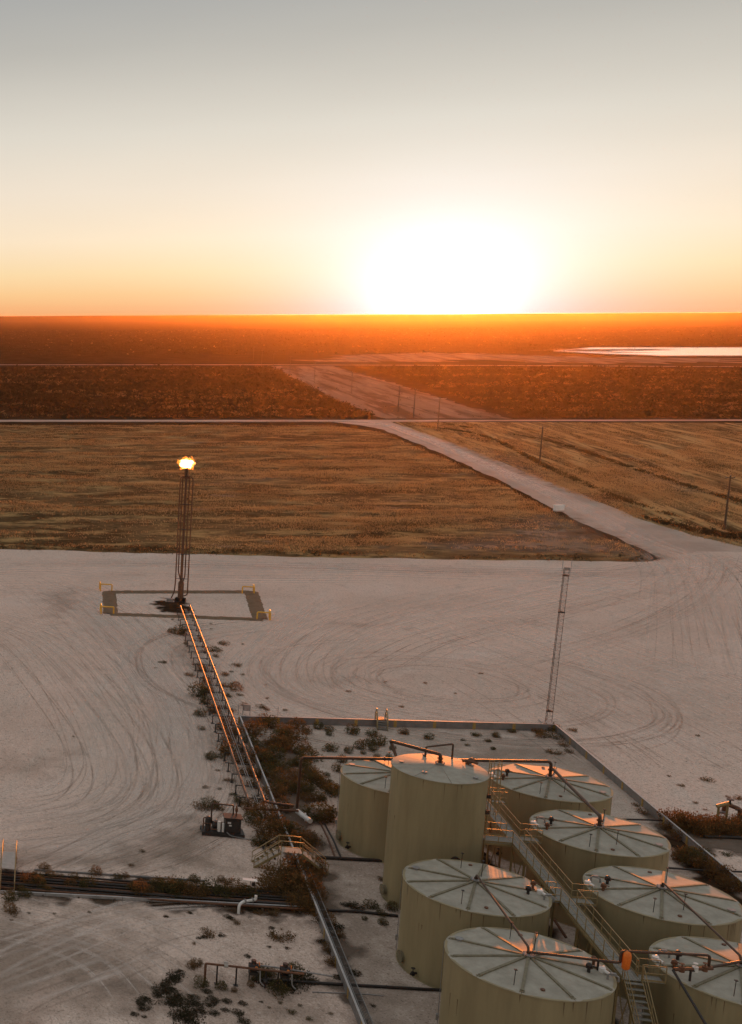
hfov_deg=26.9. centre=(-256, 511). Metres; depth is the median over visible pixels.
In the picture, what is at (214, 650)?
weed
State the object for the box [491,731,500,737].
bush
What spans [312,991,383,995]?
ground pipe
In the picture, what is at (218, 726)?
dry bush
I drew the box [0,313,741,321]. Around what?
hills
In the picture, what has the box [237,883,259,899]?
bush
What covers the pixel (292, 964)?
bush
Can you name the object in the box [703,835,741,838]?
ground pipe
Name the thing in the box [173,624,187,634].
bush
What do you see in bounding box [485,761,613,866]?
storage tank
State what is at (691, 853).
bush
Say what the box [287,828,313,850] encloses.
dry bush
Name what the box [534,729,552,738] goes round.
weed
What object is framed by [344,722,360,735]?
bush
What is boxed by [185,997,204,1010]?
weed
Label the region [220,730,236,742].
dry bush
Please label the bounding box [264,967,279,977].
bush
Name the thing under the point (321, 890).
dry bush
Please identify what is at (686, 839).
containment wall
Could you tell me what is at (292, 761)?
bush
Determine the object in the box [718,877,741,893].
dry bush
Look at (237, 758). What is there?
dry bush
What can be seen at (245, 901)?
pipe riser
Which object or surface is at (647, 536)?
access road
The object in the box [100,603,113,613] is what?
guard rail
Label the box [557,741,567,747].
weed
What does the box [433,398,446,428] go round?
power pole
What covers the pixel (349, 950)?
stained soil
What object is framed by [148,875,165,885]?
bush
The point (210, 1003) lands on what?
weed
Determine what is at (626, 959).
valve cover
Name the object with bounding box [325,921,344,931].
weed
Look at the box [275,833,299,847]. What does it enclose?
dry bush
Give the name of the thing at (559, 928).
suction pipe
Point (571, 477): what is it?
rut weeds
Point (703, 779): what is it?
weed
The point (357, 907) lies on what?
weed
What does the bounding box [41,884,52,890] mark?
bush
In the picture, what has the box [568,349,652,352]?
sand bars
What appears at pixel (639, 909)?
storage tank
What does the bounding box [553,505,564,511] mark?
roadside cabinet
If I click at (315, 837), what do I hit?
dry bush
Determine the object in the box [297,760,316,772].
bush
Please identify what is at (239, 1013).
weed
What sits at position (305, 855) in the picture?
crossover stairs
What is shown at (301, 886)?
dry bush
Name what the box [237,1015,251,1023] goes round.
weed
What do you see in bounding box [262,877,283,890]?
dry bush
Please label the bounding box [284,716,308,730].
dry bush
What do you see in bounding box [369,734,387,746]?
bush
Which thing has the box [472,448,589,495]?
stained soil
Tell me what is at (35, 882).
bush
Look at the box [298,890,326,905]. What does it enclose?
dry bush
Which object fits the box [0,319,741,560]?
terrain
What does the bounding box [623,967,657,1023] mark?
staircase
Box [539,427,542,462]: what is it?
power pole
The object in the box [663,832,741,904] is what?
stained soil
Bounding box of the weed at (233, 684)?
[230,681,242,686]
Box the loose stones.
[0,627,741,1023]
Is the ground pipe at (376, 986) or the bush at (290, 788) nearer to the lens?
the ground pipe at (376, 986)
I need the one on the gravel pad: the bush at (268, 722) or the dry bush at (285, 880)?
the dry bush at (285, 880)
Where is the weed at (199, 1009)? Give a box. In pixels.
[192,1007,207,1017]
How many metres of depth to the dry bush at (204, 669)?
168.54 m
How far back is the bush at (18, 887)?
104.23 m
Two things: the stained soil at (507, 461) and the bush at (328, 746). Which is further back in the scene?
the stained soil at (507, 461)
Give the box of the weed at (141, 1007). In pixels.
[136,1002,151,1011]
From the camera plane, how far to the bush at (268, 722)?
145.15 m
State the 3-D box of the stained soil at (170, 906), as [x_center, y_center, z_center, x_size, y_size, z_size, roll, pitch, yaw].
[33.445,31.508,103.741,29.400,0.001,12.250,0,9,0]
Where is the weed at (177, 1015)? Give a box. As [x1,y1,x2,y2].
[167,1007,190,1020]
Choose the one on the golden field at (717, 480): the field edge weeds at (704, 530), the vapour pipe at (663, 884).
the field edge weeds at (704, 530)
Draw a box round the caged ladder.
[483,760,502,837]
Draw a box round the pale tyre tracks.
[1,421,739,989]
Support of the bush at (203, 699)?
on the stained soil
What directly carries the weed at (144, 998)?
on the stained soil
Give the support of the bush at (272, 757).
on the stained soil
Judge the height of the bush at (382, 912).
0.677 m
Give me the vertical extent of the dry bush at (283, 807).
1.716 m
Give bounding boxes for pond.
[564,347,741,354]
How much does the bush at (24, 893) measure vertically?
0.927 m
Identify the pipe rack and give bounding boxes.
[177,605,267,810]
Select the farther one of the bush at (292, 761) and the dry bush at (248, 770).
the bush at (292, 761)
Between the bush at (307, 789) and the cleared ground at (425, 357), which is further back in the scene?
the cleared ground at (425, 357)
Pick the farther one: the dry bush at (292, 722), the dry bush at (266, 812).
the dry bush at (292, 722)
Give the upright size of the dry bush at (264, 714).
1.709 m
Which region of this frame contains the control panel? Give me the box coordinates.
[238,704,278,716]
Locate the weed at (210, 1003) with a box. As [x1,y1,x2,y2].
[202,999,216,1007]
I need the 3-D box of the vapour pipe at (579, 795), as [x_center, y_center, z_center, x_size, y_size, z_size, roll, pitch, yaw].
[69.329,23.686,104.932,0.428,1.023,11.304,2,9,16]
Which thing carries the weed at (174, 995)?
on the stained soil
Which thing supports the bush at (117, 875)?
on the stained soil at (170, 906)
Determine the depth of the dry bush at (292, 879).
104.65 m
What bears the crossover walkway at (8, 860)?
on the gravel pad
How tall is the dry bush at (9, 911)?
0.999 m
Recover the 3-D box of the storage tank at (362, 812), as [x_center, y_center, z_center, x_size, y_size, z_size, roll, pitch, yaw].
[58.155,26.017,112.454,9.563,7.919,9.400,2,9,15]
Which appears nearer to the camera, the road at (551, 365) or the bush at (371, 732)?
the bush at (371, 732)
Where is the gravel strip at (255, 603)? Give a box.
[102,590,267,620]
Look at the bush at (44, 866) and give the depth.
108.32 m
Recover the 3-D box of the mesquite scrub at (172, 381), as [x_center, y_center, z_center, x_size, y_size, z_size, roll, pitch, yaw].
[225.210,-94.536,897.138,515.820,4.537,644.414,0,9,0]
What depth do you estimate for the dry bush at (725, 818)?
117.02 m
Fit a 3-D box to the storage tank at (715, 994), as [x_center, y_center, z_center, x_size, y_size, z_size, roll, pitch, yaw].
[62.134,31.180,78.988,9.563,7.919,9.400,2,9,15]
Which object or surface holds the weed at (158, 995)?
on the stained soil
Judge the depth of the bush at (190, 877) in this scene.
105.73 m
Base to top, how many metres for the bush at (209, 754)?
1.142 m
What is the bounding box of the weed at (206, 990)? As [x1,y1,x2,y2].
[200,988,212,993]
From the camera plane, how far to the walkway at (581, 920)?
89.92 m
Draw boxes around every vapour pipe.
[296,756,552,808]
[389,740,442,762]
[474,874,530,953]
[529,950,741,970]
[551,767,602,825]
[660,882,741,963]
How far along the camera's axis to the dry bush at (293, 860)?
108.22 m
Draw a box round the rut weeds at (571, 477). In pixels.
[409,424,741,533]
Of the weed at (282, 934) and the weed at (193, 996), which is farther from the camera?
the weed at (282, 934)
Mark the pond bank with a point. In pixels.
(643, 355)
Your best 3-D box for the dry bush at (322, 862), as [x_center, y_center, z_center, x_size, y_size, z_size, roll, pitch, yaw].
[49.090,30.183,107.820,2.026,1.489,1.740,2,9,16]
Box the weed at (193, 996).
[185,993,200,1000]
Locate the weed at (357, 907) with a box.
[346,901,367,910]
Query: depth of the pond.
1557.93 m
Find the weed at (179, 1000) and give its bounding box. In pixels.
[165,994,195,1009]
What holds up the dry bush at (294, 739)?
on the stained soil at (349, 950)
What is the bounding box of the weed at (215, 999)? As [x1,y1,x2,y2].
[205,995,219,1004]
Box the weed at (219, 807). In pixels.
[213,801,224,810]
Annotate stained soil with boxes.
[0,869,306,921]
[153,598,190,613]
[248,738,362,1004]
[426,518,639,557]
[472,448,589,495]
[483,852,618,1023]
[642,812,741,854]
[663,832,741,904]
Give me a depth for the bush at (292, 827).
114.47 m
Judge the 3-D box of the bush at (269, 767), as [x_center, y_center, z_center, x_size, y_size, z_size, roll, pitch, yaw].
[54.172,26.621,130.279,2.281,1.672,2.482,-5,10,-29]
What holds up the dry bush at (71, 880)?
on the stained soil at (170, 906)
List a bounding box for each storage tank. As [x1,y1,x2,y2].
[335,752,391,862]
[379,743,490,909]
[395,852,554,988]
[435,921,619,1023]
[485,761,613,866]
[524,809,670,927]
[577,866,741,1004]
[641,936,741,1023]
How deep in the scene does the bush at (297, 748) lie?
136.44 m
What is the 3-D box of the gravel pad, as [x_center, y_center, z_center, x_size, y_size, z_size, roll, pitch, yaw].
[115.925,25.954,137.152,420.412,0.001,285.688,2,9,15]
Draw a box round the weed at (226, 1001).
[220,998,232,1004]
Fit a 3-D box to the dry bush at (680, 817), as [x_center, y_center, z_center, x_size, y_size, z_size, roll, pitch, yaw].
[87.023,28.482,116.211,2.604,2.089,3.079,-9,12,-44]
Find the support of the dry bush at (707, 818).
on the stained soil at (731, 845)
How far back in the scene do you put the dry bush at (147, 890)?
103.62 m
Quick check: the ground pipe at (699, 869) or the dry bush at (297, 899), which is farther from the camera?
the ground pipe at (699, 869)
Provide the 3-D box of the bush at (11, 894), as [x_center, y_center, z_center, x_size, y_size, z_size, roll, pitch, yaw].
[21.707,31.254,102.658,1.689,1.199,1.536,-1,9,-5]
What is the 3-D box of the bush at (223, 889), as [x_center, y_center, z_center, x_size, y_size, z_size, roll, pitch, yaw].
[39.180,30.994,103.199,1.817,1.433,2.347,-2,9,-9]
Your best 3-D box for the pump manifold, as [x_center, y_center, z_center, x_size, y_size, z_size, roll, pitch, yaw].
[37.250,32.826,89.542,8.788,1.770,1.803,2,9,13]
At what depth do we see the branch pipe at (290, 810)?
118.87 m
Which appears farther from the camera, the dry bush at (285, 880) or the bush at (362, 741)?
the bush at (362, 741)
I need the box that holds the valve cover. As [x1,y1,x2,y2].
[621,951,631,969]
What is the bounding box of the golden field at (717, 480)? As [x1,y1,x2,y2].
[393,422,741,546]
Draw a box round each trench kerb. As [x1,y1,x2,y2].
[0,890,301,906]
[34,869,204,881]
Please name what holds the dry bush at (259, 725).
on the stained soil
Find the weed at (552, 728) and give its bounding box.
[542,721,562,731]
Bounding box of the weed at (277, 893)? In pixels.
[265,885,296,898]
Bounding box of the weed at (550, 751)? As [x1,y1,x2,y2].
[543,748,565,754]
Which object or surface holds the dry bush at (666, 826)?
on the stained soil at (702, 877)
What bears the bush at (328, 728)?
on the yard at (389, 1004)
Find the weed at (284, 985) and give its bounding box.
[267,977,297,989]
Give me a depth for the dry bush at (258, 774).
129.62 m
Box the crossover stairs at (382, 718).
[374,708,388,730]
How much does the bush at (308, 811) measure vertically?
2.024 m
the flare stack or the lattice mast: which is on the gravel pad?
the lattice mast
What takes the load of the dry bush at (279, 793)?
on the stained soil at (349, 950)
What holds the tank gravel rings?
on the yard at (389, 1004)
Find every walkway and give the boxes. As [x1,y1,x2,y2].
[0,839,16,890]
[481,787,667,1023]
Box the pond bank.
[556,347,741,355]
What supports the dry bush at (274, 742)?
on the stained soil at (349, 950)
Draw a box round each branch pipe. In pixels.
[243,807,298,811]
[264,800,293,807]
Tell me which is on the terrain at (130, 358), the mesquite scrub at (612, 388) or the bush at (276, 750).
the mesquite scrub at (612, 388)
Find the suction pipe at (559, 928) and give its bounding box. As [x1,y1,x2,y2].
[553,918,566,937]
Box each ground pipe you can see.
[258,978,441,991]
[309,909,397,916]
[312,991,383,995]
[316,855,381,861]
[319,822,334,855]
[323,821,340,856]
[622,818,662,821]
[668,867,741,872]
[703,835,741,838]
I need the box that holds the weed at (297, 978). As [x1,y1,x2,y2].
[290,968,318,984]
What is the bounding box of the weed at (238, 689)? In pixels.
[226,684,243,691]
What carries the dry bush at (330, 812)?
on the stained soil
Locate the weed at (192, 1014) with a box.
[183,1007,200,1018]
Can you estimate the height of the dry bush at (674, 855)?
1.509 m
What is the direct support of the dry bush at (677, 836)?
on the stained soil at (702, 877)
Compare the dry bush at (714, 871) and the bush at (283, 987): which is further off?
the dry bush at (714, 871)
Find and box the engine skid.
[200,803,251,839]
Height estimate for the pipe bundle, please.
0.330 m
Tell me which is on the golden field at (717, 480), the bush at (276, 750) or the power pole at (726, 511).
the power pole at (726, 511)
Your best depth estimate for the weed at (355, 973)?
91.01 m
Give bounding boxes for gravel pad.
[0,549,741,1023]
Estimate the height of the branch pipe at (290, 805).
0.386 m
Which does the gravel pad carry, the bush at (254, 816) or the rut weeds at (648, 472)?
the bush at (254, 816)
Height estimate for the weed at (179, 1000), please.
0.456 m
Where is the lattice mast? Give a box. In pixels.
[538,558,572,723]
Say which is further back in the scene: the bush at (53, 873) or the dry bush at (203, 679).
the dry bush at (203, 679)
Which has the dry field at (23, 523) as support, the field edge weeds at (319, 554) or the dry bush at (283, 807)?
the field edge weeds at (319, 554)
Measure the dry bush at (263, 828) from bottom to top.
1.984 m
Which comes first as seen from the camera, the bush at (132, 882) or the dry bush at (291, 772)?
the bush at (132, 882)
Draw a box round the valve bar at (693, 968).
[673,962,713,980]
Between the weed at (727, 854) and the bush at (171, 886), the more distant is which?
the weed at (727, 854)
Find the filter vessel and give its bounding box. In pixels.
[295,809,312,822]
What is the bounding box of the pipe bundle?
[0,871,306,912]
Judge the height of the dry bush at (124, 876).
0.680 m
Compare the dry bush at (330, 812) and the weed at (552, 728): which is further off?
the weed at (552, 728)
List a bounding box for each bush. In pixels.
[0,888,19,902]
[2,900,20,916]
[15,884,24,890]
[17,886,31,898]
[19,870,41,884]
[31,870,43,877]
[32,876,46,887]
[37,861,50,870]
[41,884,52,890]
[45,870,58,878]
[63,877,76,885]
[68,872,79,880]
[78,875,97,887]
[87,864,103,876]
[110,872,122,879]
[121,871,129,878]
[125,881,139,890]
[130,877,151,896]
[142,885,157,892]
[145,878,164,892]
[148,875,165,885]
[158,874,184,894]
[167,889,183,898]
[170,875,186,887]
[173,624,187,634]
[173,881,198,895]
[180,879,196,894]
[185,960,196,969]
[186,681,211,697]
[186,873,200,884]
[190,883,210,899]
[191,957,203,968]
[192,707,207,716]
[193,662,209,672]
[193,975,209,988]
[198,695,212,703]
[198,876,222,895]
[199,795,219,810]
[200,674,213,683]
[203,750,216,760]
[207,704,221,714]
[210,881,234,898]
[214,723,228,730]
[214,980,228,990]
[216,739,240,755]
[216,875,224,882]
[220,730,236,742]
[223,876,247,897]
[224,722,243,735]
[230,753,248,764]
[233,794,245,803]
[235,766,251,775]
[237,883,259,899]
[240,798,263,814]
[242,716,267,736]
[242,733,260,743]
[242,808,263,825]
[246,779,260,788]
[246,980,255,988]
[248,746,272,763]
[248,817,278,840]
[248,834,268,846]
[250,741,265,751]
[250,768,265,778]
[250,975,258,981]
[252,800,283,821]
[252,872,290,895]
[255,712,270,724]
[255,750,278,765]
[255,761,277,776]
[255,831,287,848]
[258,862,295,887]
[258,961,272,977]
[260,714,279,728]
[261,738,273,745]
[261,742,286,758]
[262,783,290,800]
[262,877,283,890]
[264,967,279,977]
[265,735,289,748]
[265,811,290,830]
[266,977,290,999]
[267,757,293,771]
[267,767,290,784]
[269,726,295,741]
[269,778,296,794]
[269,818,297,837]
[272,735,297,751]
[273,722,294,733]
[273,796,293,813]
[273,871,298,891]
[275,724,307,740]
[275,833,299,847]
[277,848,312,877]
[277,871,305,891]
[278,734,297,747]
[279,820,307,840]
[281,889,295,902]
[283,871,319,899]
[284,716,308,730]
[285,757,298,765]
[285,767,306,779]
[286,856,313,869]
[286,892,312,912]
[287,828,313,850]
[288,961,306,978]
[289,869,321,889]
[292,747,306,753]
[294,778,316,795]
[295,747,324,763]
[296,754,311,765]
[297,739,312,750]
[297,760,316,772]
[298,866,327,884]
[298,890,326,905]
[299,792,318,802]
[299,801,337,823]
[299,898,318,915]
[300,726,312,733]
[301,828,322,846]
[302,765,324,781]
[302,880,329,901]
[303,771,329,787]
[306,858,327,871]
[308,903,329,914]
[310,791,327,802]
[310,909,337,926]
[311,807,337,822]
[313,721,324,729]
[316,781,327,789]
[320,941,338,953]
[321,742,339,751]
[321,781,339,797]
[322,725,334,730]
[324,955,340,967]
[331,763,341,771]
[334,930,345,938]
[335,753,347,762]
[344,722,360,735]
[344,746,353,753]
[353,739,366,749]
[361,898,380,909]
[364,737,376,745]
[365,728,380,736]
[367,743,379,751]
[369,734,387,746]
[376,909,388,917]
[377,918,388,925]
[383,901,398,911]
[398,728,408,734]
[422,732,434,739]
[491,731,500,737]
[657,807,685,822]
[658,820,672,830]
[665,820,686,829]
[667,809,702,833]
[667,828,682,840]
[670,811,714,833]
[670,845,691,863]
[675,845,709,865]
[685,843,715,858]
[689,822,715,838]
[690,812,720,826]
[691,854,716,873]
[700,823,730,839]
[703,860,735,880]
[704,814,734,835]
[714,813,741,824]
[714,872,737,887]
[716,819,741,835]
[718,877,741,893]
[726,813,741,833]
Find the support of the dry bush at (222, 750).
on the stained soil
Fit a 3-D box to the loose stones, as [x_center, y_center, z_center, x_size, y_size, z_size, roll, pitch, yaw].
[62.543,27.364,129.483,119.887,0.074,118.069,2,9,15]
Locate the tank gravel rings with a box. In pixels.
[329,827,642,1023]
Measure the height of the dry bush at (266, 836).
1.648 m
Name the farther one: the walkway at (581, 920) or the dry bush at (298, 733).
the dry bush at (298, 733)
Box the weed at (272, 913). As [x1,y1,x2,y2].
[265,907,280,916]
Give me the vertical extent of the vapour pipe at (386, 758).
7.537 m
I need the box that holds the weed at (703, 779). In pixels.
[698,776,714,782]
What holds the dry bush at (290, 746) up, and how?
on the stained soil at (349, 950)
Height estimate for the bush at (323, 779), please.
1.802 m
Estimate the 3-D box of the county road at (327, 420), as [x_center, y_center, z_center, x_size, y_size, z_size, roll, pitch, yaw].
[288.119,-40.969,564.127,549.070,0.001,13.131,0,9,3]
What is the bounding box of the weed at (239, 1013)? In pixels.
[230,1008,245,1016]
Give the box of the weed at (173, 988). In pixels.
[161,984,182,994]
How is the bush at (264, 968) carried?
on the stained soil
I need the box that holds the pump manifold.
[203,959,332,989]
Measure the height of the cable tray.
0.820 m
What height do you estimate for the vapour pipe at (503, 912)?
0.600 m
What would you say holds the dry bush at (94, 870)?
on the stained soil
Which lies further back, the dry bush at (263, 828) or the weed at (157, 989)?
the dry bush at (263, 828)
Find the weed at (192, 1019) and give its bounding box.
[173,1009,206,1023]
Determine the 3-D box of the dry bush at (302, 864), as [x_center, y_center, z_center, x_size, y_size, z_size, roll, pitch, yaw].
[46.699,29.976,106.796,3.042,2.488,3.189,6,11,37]
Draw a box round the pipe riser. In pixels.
[237,895,256,913]
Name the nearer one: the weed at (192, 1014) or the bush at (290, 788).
the weed at (192, 1014)
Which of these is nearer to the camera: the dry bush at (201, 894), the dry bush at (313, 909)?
the dry bush at (313, 909)
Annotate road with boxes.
[0,419,741,421]
[332,420,741,558]
[469,365,738,366]
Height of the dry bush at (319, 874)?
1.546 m
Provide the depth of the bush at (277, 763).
131.41 m
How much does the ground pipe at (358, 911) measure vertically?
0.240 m
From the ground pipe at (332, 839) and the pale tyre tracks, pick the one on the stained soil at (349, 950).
the ground pipe at (332, 839)
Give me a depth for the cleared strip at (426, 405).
729.80 m
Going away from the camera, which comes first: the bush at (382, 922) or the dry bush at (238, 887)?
the bush at (382, 922)
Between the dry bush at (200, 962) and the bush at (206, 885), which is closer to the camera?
the dry bush at (200, 962)
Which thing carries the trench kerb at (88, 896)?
on the stained soil at (170, 906)
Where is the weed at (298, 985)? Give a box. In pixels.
[279,979,310,993]
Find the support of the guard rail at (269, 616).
on the gravel pad
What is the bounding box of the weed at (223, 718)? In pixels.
[221,717,232,723]
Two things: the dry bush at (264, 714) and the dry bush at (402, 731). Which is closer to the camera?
the dry bush at (402, 731)
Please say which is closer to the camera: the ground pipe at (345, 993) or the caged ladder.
the ground pipe at (345, 993)
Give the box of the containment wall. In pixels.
[238,716,741,1023]
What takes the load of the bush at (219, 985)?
on the stained soil
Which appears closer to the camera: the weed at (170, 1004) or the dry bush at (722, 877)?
the weed at (170, 1004)
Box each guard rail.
[99,581,112,590]
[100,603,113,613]
[242,584,254,593]
[256,609,270,620]
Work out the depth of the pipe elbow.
117.71 m
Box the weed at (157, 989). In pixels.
[151,982,172,994]
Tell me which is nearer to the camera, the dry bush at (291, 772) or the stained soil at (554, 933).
the stained soil at (554, 933)
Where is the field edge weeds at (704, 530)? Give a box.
[640,514,741,539]
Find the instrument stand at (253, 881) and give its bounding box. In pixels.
[242,877,257,897]
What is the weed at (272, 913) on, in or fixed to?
on the stained soil at (170, 906)
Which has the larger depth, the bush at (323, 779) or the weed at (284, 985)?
the bush at (323, 779)
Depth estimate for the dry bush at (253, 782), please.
127.06 m
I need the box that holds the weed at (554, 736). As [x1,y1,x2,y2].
[548,732,565,740]
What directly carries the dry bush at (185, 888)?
on the gravel pad
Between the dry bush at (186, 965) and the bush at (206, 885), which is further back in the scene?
the bush at (206, 885)
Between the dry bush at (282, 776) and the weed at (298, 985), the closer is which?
the weed at (298, 985)
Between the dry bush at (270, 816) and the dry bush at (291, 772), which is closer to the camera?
the dry bush at (270, 816)
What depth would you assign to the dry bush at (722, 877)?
104.64 m
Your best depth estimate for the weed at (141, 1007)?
86.56 m
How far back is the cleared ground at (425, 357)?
1320.54 m
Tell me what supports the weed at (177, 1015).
on the stained soil
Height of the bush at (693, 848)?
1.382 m
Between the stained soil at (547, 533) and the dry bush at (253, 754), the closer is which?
the dry bush at (253, 754)
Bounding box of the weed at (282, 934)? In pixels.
[266,927,295,942]
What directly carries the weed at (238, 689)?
on the stained soil
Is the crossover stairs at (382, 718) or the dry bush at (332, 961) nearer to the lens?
the dry bush at (332, 961)
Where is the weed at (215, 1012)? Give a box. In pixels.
[207,1009,220,1015]
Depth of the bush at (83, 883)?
104.88 m
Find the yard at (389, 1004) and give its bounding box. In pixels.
[246,723,741,1023]
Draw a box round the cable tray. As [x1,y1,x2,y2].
[304,866,373,1023]
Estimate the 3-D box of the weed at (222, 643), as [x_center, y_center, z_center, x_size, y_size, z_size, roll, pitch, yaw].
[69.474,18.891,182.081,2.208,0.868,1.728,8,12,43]
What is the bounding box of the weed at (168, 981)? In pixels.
[161,977,178,984]
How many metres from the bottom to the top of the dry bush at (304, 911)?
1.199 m
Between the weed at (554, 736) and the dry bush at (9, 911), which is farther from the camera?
the weed at (554, 736)
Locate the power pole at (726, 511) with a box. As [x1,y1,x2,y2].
[723,475,734,529]
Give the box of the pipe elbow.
[719,804,741,820]
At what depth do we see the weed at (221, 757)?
135.61 m
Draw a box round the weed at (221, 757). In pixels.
[212,752,223,758]
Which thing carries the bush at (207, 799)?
on the gravel pad
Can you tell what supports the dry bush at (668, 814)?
on the stained soil at (731, 845)
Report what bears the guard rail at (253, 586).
on the gravel pad
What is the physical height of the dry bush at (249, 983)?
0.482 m
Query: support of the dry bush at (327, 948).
on the stained soil
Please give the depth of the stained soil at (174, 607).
205.77 m
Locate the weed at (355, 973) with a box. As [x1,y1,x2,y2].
[346,968,361,976]
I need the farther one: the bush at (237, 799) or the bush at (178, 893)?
the bush at (237, 799)
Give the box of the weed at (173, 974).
[166,969,184,979]
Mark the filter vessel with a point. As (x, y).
(304, 816)
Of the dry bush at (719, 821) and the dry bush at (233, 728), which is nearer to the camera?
the dry bush at (719, 821)
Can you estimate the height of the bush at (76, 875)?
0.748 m
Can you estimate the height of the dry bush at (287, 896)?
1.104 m
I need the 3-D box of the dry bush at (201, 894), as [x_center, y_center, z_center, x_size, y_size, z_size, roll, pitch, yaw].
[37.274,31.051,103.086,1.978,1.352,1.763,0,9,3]
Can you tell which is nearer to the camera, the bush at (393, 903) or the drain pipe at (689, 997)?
the drain pipe at (689, 997)
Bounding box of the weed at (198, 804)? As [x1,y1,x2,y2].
[190,801,209,811]
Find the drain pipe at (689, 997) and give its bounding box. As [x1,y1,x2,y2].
[672,969,706,1023]
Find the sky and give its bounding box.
[0,0,741,315]
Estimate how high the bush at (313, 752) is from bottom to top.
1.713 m
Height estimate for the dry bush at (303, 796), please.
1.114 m
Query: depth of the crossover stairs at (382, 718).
144.94 m
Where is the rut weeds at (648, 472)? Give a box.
[447,423,741,502]
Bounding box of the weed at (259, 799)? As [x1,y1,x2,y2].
[252,794,269,802]
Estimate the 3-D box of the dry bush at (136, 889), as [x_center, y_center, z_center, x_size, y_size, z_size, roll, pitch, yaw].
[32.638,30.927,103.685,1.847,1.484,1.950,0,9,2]
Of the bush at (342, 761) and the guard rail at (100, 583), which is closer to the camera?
the bush at (342, 761)
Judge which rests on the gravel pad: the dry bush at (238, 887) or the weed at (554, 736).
the dry bush at (238, 887)
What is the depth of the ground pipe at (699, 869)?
107.12 m
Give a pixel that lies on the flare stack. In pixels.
(186, 463)
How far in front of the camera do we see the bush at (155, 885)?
104.06 m
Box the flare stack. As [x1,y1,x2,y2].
[165,456,195,602]
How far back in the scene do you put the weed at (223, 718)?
147.01 m
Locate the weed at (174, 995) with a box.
[163,992,181,999]
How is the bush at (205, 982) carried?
on the stained soil
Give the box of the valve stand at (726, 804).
[716,798,733,821]
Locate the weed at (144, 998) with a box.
[135,993,156,1004]
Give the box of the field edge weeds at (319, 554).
[0,542,660,561]
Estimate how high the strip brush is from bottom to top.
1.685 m
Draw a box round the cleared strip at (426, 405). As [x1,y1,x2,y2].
[271,366,511,418]
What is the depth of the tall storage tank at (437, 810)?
98.84 m
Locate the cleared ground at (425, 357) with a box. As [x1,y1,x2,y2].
[298,352,741,363]
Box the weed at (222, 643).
[217,639,230,645]
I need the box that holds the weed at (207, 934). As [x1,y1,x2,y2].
[199,927,216,938]
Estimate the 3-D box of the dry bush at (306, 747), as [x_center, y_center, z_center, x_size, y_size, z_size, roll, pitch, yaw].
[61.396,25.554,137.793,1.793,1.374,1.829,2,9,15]
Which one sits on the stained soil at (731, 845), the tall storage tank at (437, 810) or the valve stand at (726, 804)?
the valve stand at (726, 804)
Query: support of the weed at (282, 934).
on the stained soil
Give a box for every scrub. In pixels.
[0,326,741,355]
[0,363,372,417]
[357,364,741,418]
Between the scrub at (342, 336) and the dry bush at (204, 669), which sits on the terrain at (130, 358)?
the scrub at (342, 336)
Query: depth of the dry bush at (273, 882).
103.81 m
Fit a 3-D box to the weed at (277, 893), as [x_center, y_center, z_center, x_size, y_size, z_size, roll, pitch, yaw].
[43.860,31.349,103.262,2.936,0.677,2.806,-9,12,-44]
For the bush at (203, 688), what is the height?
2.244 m
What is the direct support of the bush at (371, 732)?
on the yard at (389, 1004)
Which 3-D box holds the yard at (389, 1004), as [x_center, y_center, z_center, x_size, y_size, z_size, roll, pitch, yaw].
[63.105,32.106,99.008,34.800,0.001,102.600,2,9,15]
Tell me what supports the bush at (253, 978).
on the stained soil
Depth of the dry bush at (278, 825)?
115.04 m
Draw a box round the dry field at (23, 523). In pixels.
[0,425,651,561]
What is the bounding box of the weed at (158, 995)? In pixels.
[150,991,162,998]
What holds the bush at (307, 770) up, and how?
on the stained soil at (349, 950)
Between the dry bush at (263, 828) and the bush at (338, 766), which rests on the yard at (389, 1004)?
the bush at (338, 766)
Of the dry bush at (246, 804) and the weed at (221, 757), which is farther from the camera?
the weed at (221, 757)
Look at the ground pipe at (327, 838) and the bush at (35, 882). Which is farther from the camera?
the ground pipe at (327, 838)
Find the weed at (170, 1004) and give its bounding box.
[156,994,180,1006]
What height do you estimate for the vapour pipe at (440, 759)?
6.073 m
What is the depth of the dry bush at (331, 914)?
98.42 m
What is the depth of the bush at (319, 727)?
144.73 m
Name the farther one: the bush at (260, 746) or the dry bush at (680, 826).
the bush at (260, 746)
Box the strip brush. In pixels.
[291,368,493,417]
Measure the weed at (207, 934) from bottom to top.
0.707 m
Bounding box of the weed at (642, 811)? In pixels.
[635,807,649,814]
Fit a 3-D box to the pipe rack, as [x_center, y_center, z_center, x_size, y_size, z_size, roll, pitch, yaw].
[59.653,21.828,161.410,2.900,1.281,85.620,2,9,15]
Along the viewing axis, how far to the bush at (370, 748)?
137.34 m
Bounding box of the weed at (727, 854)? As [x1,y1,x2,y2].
[718,851,734,856]
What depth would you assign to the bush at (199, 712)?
149.81 m
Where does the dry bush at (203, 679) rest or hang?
on the stained soil
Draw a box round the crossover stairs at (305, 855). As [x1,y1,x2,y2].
[251,835,328,874]
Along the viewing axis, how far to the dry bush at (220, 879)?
105.87 m
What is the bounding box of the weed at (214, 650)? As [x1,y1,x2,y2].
[204,643,222,651]
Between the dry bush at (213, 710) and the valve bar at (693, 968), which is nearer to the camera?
the valve bar at (693, 968)
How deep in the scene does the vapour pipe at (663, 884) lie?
83.42 m
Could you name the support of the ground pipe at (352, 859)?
on the stained soil
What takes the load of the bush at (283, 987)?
on the stained soil

